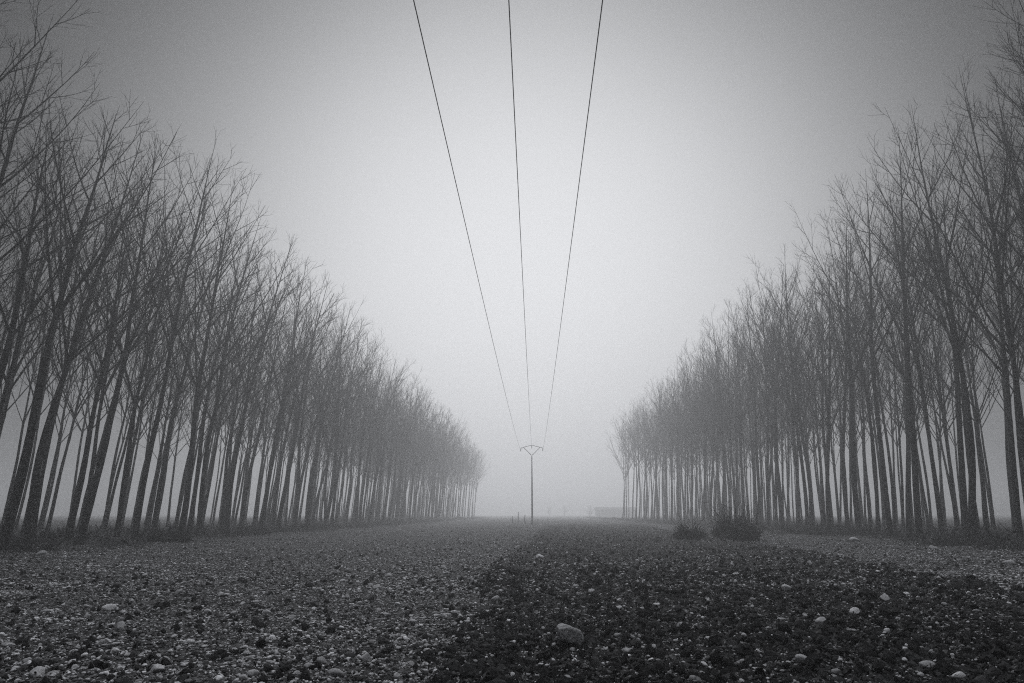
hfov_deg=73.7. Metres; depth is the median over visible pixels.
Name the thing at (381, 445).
poplar tree
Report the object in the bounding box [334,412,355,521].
poplar tree
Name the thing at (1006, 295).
poplar tree
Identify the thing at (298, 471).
poplar tree
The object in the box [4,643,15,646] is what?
field stone
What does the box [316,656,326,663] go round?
field stone
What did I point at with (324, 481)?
poplar tree
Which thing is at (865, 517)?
poplar tree
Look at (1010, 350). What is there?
poplar tree
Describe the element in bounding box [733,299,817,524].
poplar tree
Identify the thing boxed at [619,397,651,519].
poplar tree
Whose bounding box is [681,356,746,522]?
poplar tree
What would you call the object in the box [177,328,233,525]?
poplar tree
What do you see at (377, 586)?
field stone
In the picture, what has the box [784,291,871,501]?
poplar tree
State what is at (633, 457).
poplar tree
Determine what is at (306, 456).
poplar tree
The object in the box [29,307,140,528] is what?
poplar tree
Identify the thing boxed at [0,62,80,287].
poplar tree
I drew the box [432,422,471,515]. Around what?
poplar tree
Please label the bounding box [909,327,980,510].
poplar tree
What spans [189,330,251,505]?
poplar tree
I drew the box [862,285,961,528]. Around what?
poplar tree
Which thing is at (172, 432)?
poplar tree
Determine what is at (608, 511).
farm shed
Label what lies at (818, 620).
field stone
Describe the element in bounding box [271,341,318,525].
poplar tree
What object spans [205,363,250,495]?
poplar tree
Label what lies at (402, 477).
poplar tree
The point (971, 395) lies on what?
poplar tree
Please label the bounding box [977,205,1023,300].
poplar tree
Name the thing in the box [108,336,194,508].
poplar tree
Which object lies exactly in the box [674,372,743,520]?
poplar tree
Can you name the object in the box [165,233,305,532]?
poplar tree
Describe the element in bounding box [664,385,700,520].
poplar tree
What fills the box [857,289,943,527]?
poplar tree
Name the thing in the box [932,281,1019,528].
poplar tree
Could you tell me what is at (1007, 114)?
poplar tree
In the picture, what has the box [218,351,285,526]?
poplar tree
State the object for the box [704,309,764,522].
poplar tree
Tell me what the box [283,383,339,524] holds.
poplar tree
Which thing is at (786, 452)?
poplar tree
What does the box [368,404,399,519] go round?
poplar tree
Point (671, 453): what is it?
poplar tree
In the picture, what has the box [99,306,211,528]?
poplar tree
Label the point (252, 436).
poplar tree
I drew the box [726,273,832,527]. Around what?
poplar tree
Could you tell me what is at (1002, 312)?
poplar tree
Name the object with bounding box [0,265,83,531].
poplar tree
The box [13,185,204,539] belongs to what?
poplar tree
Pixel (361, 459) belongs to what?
poplar tree
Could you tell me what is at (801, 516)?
poplar tree
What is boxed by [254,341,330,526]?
poplar tree
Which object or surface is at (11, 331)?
poplar tree
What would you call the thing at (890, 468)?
poplar tree
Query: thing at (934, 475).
poplar tree
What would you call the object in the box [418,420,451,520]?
poplar tree
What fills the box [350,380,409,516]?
poplar tree
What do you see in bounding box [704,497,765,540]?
bramble bush
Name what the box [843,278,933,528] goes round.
poplar tree
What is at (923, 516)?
poplar tree
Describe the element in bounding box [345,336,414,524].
poplar tree
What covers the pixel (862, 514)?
poplar tree
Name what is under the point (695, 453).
poplar tree
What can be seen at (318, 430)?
poplar tree
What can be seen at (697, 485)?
poplar tree
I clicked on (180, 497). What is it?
poplar tree
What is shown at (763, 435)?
poplar tree
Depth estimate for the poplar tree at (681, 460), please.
132.16 m
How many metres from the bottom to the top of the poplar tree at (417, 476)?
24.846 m
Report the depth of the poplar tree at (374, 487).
96.79 m
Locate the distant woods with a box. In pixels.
[172,339,918,523]
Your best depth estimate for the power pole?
104.67 m
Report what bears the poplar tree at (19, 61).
on the ground
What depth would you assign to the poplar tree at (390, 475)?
145.04 m
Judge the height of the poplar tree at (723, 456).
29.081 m
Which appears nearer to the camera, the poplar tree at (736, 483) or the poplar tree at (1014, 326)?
the poplar tree at (1014, 326)
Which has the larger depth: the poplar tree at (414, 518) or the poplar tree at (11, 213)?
the poplar tree at (414, 518)
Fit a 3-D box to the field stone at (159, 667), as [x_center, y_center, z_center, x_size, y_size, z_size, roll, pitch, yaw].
[-3.380,3.119,6.495,0.115,0.098,0.102,-9,-25,22]
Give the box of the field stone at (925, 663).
[919,660,934,668]
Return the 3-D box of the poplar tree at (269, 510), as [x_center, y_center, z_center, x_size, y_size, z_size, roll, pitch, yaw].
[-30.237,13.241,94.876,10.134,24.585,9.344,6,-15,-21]
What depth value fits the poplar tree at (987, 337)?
54.80 m
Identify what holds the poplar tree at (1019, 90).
on the ground
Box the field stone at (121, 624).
[115,621,126,629]
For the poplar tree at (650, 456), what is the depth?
143.18 m
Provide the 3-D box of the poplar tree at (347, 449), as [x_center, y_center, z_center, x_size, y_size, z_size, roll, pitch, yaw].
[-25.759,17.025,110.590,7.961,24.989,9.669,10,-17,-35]
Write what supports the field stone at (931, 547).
on the ground
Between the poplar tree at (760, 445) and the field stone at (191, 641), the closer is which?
the field stone at (191, 641)
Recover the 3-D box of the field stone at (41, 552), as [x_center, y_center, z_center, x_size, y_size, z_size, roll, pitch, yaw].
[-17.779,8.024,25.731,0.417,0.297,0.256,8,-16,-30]
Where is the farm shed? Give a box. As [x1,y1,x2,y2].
[594,507,635,516]
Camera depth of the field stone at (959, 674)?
5.90 m
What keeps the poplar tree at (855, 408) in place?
on the ground
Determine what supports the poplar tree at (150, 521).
on the ground
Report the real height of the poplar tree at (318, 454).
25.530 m
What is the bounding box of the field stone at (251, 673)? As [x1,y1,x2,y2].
[247,669,258,677]
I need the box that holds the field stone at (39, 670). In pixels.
[29,666,44,677]
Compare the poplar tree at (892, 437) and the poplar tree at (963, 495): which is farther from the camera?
the poplar tree at (892, 437)
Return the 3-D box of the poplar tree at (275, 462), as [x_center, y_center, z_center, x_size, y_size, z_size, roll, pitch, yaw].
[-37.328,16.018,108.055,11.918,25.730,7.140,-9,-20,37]
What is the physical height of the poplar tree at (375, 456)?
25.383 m
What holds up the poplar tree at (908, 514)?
on the ground
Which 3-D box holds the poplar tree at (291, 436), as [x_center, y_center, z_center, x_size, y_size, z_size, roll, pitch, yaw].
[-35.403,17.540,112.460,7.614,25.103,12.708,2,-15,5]
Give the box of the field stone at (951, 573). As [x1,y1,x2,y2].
[945,571,955,574]
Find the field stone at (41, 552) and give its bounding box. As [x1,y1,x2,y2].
[36,550,46,554]
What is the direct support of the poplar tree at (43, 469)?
on the ground
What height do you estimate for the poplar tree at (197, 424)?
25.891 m
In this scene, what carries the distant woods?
on the ground
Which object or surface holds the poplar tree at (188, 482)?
on the ground
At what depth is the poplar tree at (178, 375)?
68.88 m
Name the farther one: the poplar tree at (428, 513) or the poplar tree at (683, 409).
the poplar tree at (428, 513)
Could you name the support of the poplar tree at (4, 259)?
on the ground
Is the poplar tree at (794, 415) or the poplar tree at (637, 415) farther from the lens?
the poplar tree at (637, 415)
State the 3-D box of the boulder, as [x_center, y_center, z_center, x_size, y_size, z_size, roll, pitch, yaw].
[0.622,3.147,7.349,0.316,0.202,0.208,13,-10,-8]
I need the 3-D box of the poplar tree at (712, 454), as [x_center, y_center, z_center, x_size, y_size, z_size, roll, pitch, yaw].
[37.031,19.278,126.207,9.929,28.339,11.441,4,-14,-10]
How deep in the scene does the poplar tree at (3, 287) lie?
44.66 m
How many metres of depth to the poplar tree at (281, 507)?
62.73 m
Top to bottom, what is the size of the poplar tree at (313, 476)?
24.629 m
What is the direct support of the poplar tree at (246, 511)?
on the ground
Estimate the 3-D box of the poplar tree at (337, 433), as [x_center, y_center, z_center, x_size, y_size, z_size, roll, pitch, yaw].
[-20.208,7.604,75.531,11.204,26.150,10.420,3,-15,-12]
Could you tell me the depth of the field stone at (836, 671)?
6.24 m
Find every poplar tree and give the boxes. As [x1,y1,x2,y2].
[0,0,106,186]
[0,4,150,260]
[0,26,41,189]
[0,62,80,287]
[0,86,193,548]
[0,100,42,297]
[0,106,132,387]
[0,107,77,325]
[0,128,117,418]
[0,167,78,330]
[0,186,119,436]
[0,188,63,314]
[0,200,32,271]
[0,209,82,360]
[0,226,119,519]
[0,240,41,341]
[0,260,75,419]
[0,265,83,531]
[0,272,42,397]
[1,196,153,536]
[3,110,247,541]
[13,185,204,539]
[13,297,106,529]
[14,215,152,535]
[20,271,142,531]
[24,206,184,514]
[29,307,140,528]
[31,127,230,544]
[35,282,132,530]
[36,329,141,507]
[62,297,161,529]
[65,228,166,531]
[66,253,225,533]
[76,284,185,530]
[80,185,239,536]
[89,288,187,529]
[94,259,200,531]
[94,324,190,527]
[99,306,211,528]
[101,321,182,528]
[104,125,273,539]
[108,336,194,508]
[117,381,200,524]
[120,171,298,532]
[130,264,236,531]
[130,316,216,528]
[143,304,218,450]
[143,351,206,525]
[144,341,227,525]
[146,216,276,532]
[149,334,207,526]
[152,292,230,519]
[163,326,246,476]
[164,290,276,528]
[164,350,220,445]
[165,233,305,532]
[173,365,237,454]
[174,293,260,530]
[177,215,306,535]
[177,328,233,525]
[184,330,262,504]
[188,344,277,525]
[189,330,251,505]
[191,279,304,531]
[198,234,341,533]
[205,333,284,527]
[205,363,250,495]
[210,372,272,524]
[211,299,292,501]
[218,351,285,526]
[221,385,276,522]
[222,274,347,530]
[223,388,275,523]
[228,360,285,524]
[229,323,283,523]
[230,364,273,523]
[236,341,297,525]
[239,257,339,529]
[242,297,335,525]
[248,316,309,525]
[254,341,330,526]
[262,305,372,528]
[264,272,365,529]
[264,318,347,528]
[264,367,309,523]
[266,365,325,523]
[270,384,331,522]
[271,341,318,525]
[274,364,324,477]
[275,379,311,481]
[278,347,344,459]
[283,301,391,528]
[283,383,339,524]
[287,375,341,522]
[289,301,378,527]
[293,360,343,523]
[296,328,378,526]
[298,333,362,526]
[298,416,321,521]
[300,341,380,517]
[300,394,340,520]
[300,397,349,522]
[303,317,385,526]
[307,338,386,525]
[311,376,377,500]
[318,379,354,523]
[321,413,355,472]
[322,379,379,524]
[325,386,368,521]
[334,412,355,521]
[339,361,391,523]
[340,361,393,522]
[342,377,404,522]
[344,375,381,522]
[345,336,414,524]
[346,412,377,495]
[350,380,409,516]
[351,397,390,522]
[353,344,408,524]
[359,381,421,521]
[359,392,398,520]
[361,364,436,523]
[362,356,421,523]
[363,401,399,484]
[365,366,422,520]
[366,394,419,521]
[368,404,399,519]
[375,413,400,519]
[379,371,433,521]
[381,388,422,519]
[382,389,415,511]
[382,403,402,518]
[388,403,420,520]
[390,407,434,519]
[392,382,440,519]
[394,373,429,521]
[395,384,437,522]
[397,411,448,520]
[400,390,443,518]
[404,413,448,520]
[405,397,449,521]
[405,407,441,519]
[412,403,455,519]
[416,398,447,520]
[417,409,461,520]
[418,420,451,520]
[420,422,463,518]
[422,405,451,519]
[424,408,465,520]
[426,408,468,519]
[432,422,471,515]
[439,421,468,518]
[610,408,646,518]
[611,408,652,519]
[615,399,656,518]
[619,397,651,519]
[622,393,657,520]
[626,410,673,518]
[629,394,670,519]
[630,410,662,520]
[632,376,681,519]
[632,394,680,519]
[635,401,676,512]
[636,380,681,520]
[643,387,680,509]
[645,359,701,522]
[645,369,690,521]
[645,399,680,518]
[647,358,705,521]
[651,366,702,504]
[661,346,716,521]
[661,418,698,520]
[663,386,695,519]
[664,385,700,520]
[665,341,736,523]
[667,369,715,522]
[669,383,711,520]
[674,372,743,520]
[676,426,702,519]
[678,330,738,522]
[679,312,750,521]
[679,380,716,499]
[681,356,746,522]
[684,337,742,523]
[684,391,711,519]
[689,345,744,521]
[689,352,743,519]
[691,332,769,521]
[692,384,732,519]
[694,311,771,523]
[697,399,710,521]
[702,323,764,521]
[703,373,741,505]
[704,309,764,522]
[704,330,783,521]
[710,375,751,520]
[710,383,757,477]
[714,367,765,522]
[716,361,757,517]
[716,373,745,507]
[724,286,807,526]
[725,361,794,524]
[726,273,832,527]
[726,282,796,528]
[726,301,832,526]
[726,350,777,523]
[727,387,746,490]
[730,389,770,522]
[731,329,808,512]
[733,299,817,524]
[733,326,816,508]
[734,364,793,475]
[737,263,823,527]
[738,249,852,528]
[738,391,782,513]
[741,340,802,496]
[752,377,810,523]
[756,263,868,528]
[758,364,807,523]
[759,343,827,523]
[762,252,890,529]
[762,391,805,521]
[765,361,819,523]
[765,377,815,521]
[769,307,851,525]
[773,357,835,523]
[773,360,828,521]
[777,322,854,525]
[777,362,826,443]
[779,346,833,524]
[782,292,861,526]
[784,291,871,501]
[785,169,946,535]
[792,234,919,531]
[792,372,843,506]
[796,202,902,532]
[804,304,885,473]
[808,231,899,528]
[810,346,886,525]
[811,173,963,534]
[812,381,848,469]
[813,353,885,524]
[815,329,868,523]
[816,300,898,527]
[823,261,901,529]
[824,256,934,529]
[827,99,1023,540]
[827,124,977,538]
[831,340,888,525]
[832,341,883,525]
[839,322,914,526]
[843,210,963,533]
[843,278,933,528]
[848,316,916,525]
[853,120,1023,539]
[856,272,953,529]
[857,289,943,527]
[858,218,966,531]
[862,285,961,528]
[863,342,945,525]
[867,55,1023,462]
[874,324,939,437]
[877,196,1010,533]
[880,314,979,524]
[882,166,1019,536]
[887,311,997,527]
[890,310,979,526]
[892,266,1000,530]
[893,262,1022,530]
[897,323,972,513]
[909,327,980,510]
[915,65,1023,294]
[916,230,1022,531]
[919,167,1023,502]
[921,299,1020,526]
[927,209,1023,466]
[929,132,1023,342]
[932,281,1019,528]
[937,237,1023,381]
[940,285,1023,495]
[942,0,1023,249]
[948,233,1023,529]
[959,198,1023,357]
[969,0,1023,163]
[973,272,1023,378]
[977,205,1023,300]
[984,277,1023,384]
[986,139,1023,232]
[988,65,1023,196]
[988,264,1023,355]
[995,10,1023,93]
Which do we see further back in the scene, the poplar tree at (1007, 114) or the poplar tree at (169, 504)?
the poplar tree at (169, 504)
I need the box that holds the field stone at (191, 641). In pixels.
[183,639,195,644]
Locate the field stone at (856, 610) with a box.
[849,607,859,614]
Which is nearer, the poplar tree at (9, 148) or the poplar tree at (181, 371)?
the poplar tree at (9, 148)
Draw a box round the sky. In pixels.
[0,0,1023,514]
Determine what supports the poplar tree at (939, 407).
on the ground
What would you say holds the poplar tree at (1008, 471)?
on the ground
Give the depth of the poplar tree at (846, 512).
61.99 m
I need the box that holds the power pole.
[522,445,542,524]
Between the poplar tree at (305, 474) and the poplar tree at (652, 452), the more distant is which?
the poplar tree at (652, 452)
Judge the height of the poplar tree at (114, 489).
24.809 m
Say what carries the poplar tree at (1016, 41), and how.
on the ground
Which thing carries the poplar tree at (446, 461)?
on the ground
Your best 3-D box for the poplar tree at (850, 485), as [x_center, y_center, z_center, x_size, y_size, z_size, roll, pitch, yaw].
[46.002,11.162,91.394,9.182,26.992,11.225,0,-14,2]
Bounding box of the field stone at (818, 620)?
[815,617,825,623]
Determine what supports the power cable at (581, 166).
attached to the power pole
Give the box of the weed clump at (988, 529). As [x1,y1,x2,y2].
[976,518,1001,538]
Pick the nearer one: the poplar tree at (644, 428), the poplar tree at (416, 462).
the poplar tree at (416, 462)
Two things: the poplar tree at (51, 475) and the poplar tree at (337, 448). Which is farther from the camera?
the poplar tree at (337, 448)
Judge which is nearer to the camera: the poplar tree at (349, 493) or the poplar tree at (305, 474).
the poplar tree at (349, 493)
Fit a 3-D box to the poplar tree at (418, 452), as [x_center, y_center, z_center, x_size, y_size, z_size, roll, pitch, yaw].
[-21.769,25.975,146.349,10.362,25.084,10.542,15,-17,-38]
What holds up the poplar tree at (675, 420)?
on the ground
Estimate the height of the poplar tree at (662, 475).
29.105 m
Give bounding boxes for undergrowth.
[0,516,1023,554]
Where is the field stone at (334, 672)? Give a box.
[328,668,344,677]
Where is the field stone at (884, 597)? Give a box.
[879,593,889,600]
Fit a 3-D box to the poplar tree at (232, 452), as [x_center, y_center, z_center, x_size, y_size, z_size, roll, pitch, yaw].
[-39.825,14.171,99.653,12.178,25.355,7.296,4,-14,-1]
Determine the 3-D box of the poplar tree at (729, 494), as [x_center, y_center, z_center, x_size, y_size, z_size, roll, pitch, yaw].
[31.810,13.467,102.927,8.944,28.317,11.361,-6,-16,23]
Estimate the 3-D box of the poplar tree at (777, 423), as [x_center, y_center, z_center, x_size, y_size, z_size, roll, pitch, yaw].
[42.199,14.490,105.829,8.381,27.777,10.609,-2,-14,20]
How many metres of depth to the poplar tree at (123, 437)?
73.75 m
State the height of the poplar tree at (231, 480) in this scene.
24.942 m
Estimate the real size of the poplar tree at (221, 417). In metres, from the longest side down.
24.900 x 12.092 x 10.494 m
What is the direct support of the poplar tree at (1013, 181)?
on the ground
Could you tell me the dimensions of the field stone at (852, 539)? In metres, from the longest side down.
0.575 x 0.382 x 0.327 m
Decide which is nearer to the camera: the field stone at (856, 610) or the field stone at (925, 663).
the field stone at (925, 663)
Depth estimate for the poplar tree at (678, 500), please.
113.78 m
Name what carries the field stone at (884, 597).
on the ground
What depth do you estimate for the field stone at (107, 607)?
11.36 m
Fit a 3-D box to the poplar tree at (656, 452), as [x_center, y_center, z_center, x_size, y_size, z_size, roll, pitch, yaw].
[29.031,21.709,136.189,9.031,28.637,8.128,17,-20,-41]
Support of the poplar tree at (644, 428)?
on the ground
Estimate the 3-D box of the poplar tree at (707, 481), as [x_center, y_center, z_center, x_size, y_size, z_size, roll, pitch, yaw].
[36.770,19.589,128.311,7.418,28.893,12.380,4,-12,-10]
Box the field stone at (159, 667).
[151,664,164,671]
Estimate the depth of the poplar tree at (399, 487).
115.25 m
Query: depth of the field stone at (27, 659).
7.16 m
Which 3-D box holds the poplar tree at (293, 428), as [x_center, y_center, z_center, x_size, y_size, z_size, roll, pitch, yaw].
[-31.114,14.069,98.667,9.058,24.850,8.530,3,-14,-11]
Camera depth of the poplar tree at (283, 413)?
70.21 m
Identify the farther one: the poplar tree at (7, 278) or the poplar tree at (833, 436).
the poplar tree at (833, 436)
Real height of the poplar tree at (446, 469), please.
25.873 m
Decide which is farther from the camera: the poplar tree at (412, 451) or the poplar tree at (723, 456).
the poplar tree at (412, 451)
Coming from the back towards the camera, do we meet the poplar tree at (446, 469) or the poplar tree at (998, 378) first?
the poplar tree at (446, 469)
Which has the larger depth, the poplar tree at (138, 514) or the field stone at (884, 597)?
the poplar tree at (138, 514)
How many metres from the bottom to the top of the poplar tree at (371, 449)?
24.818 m
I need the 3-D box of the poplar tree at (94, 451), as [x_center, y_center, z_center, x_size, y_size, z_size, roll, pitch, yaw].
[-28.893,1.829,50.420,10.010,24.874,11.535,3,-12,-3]
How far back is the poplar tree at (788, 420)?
109.16 m
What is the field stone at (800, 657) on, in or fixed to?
on the ground
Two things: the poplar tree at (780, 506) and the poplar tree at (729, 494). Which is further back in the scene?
the poplar tree at (729, 494)
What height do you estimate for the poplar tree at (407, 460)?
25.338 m
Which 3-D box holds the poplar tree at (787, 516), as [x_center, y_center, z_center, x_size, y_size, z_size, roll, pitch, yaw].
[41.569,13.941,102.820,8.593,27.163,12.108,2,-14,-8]
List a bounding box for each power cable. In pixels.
[413,0,520,450]
[508,0,531,445]
[543,0,602,447]
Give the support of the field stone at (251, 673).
on the ground
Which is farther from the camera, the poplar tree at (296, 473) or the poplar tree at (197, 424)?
the poplar tree at (296, 473)
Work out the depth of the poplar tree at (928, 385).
58.00 m
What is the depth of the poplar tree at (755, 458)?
118.73 m
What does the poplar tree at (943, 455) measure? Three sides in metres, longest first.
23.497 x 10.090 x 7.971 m
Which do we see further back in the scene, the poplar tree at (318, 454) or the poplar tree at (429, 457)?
the poplar tree at (429, 457)
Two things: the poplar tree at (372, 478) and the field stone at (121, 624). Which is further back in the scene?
the poplar tree at (372, 478)
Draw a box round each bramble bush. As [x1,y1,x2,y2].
[142,519,203,541]
[669,517,709,539]
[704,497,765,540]
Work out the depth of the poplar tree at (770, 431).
94.95 m
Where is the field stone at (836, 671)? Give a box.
[831,668,840,674]
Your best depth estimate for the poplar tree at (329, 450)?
86.81 m
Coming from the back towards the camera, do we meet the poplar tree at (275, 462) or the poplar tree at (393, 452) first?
the poplar tree at (393, 452)
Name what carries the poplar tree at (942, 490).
on the ground
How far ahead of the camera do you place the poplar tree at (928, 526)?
66.44 m
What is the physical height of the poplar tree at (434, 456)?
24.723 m
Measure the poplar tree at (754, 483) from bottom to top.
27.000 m
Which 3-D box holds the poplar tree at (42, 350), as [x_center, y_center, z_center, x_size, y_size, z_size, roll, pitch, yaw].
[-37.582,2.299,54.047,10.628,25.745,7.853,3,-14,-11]
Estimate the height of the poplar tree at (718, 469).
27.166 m
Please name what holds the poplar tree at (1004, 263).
on the ground
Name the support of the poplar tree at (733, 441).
on the ground
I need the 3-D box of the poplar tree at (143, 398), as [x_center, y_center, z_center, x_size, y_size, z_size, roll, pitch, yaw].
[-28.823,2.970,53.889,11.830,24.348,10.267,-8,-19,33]
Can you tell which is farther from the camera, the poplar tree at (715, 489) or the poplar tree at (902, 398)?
the poplar tree at (715, 489)
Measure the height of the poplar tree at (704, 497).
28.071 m
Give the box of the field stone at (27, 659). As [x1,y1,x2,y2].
[23,657,32,661]
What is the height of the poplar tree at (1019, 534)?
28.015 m
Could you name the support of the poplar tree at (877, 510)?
on the ground
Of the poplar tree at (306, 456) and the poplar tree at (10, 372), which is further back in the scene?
the poplar tree at (306, 456)
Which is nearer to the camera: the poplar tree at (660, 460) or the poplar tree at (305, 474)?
the poplar tree at (305, 474)
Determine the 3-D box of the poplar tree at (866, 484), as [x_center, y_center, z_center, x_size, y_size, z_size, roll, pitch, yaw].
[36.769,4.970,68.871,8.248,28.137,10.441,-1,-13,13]
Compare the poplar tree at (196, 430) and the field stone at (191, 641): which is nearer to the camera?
the field stone at (191, 641)
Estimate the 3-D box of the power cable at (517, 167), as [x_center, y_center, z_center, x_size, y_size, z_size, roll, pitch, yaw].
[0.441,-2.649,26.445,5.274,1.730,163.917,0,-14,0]
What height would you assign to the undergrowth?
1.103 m
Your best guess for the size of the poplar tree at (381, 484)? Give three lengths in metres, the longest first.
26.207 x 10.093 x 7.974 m
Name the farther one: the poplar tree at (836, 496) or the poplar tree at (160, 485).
the poplar tree at (836, 496)
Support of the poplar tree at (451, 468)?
on the ground
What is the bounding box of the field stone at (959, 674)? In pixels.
[951,671,965,677]
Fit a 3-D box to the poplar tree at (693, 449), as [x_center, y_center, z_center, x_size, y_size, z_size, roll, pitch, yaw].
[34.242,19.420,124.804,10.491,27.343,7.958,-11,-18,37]
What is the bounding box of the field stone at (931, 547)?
[929,545,938,549]
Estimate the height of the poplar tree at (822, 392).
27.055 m
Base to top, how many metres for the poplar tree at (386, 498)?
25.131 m
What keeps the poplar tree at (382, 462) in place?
on the ground
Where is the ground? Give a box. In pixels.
[0,515,1023,682]
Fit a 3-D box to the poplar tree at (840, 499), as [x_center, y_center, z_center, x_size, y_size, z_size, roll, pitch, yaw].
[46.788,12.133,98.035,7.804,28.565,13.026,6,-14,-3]
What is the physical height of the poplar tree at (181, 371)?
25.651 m
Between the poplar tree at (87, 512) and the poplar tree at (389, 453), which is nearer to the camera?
the poplar tree at (87, 512)
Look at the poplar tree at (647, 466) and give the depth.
150.83 m
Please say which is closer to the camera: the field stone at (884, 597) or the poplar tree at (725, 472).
the field stone at (884, 597)
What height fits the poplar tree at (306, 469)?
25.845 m
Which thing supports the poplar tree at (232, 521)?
on the ground
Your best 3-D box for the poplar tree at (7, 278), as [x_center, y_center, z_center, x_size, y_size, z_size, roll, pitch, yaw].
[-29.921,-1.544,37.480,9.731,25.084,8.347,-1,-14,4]
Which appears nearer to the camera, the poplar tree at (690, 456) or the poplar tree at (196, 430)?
the poplar tree at (196, 430)
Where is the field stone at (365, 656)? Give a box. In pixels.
[360,652,371,660]
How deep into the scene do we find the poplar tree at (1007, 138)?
34.69 m
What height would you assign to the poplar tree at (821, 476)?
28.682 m
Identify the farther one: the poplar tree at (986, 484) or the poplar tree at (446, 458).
the poplar tree at (446, 458)
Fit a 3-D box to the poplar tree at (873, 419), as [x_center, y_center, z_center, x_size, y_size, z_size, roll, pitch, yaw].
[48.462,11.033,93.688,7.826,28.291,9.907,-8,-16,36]
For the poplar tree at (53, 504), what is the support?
on the ground
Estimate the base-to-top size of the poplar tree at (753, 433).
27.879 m
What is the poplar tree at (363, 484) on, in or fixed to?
on the ground
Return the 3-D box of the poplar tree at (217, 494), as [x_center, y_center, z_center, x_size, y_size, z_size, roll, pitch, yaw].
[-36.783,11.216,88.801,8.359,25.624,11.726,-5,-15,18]
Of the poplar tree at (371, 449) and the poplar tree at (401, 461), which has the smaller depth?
the poplar tree at (371, 449)
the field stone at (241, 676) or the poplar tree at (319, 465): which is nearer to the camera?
the field stone at (241, 676)
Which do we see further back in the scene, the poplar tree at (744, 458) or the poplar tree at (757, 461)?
the poplar tree at (744, 458)
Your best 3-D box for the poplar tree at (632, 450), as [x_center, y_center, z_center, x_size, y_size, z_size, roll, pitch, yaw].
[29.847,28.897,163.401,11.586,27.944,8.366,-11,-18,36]
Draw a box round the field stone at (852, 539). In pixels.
[849,537,859,541]
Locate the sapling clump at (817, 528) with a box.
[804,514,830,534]
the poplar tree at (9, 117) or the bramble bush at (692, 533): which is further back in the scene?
the bramble bush at (692, 533)
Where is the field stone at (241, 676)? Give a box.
[238,674,248,679]
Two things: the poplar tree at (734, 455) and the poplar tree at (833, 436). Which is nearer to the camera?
the poplar tree at (833, 436)
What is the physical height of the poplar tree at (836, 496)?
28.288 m
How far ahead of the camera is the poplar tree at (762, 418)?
84.58 m
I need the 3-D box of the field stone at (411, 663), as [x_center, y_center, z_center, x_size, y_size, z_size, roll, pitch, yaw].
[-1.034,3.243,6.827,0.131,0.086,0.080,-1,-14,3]
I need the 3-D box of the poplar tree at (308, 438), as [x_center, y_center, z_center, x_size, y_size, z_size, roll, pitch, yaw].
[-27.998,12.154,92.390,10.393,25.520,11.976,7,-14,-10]
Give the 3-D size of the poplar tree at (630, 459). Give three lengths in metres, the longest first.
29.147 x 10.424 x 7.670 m
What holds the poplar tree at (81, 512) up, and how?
on the ground
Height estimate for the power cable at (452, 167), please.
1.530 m
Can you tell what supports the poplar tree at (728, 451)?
on the ground
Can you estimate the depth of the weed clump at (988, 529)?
39.82 m
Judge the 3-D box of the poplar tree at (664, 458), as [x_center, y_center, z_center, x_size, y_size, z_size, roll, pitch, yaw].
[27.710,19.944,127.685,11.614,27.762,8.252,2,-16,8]
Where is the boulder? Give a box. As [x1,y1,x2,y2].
[556,623,583,645]
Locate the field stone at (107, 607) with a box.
[101,604,116,610]
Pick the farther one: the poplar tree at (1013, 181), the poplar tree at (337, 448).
the poplar tree at (337, 448)
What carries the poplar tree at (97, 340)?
on the ground
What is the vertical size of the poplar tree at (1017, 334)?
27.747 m
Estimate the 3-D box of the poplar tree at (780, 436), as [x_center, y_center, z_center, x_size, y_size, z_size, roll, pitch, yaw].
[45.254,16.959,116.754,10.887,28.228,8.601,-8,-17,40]
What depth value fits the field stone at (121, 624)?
9.10 m
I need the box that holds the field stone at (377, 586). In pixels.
[372,584,380,589]
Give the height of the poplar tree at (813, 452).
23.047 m
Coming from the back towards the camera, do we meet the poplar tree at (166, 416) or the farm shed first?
the farm shed
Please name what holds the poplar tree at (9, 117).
on the ground
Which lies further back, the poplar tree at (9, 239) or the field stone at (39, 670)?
the poplar tree at (9, 239)
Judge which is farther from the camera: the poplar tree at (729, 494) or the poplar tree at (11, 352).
the poplar tree at (729, 494)
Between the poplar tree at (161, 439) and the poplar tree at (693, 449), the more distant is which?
the poplar tree at (693, 449)
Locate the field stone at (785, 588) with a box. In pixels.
[781,584,791,591]
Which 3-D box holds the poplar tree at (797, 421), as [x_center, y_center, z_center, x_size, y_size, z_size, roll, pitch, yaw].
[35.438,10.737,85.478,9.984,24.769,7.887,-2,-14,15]
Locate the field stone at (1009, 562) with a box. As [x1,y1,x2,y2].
[1002,560,1014,564]
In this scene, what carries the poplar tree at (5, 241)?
on the ground
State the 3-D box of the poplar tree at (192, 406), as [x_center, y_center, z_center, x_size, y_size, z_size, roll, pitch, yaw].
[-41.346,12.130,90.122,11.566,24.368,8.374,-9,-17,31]
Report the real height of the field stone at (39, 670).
0.135 m
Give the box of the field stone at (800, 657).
[795,654,806,664]
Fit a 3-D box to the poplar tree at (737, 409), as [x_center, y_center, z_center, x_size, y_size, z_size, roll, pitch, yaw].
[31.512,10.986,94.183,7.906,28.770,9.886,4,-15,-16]
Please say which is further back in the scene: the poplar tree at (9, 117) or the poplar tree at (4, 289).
the poplar tree at (4, 289)
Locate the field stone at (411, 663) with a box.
[402,661,414,665]

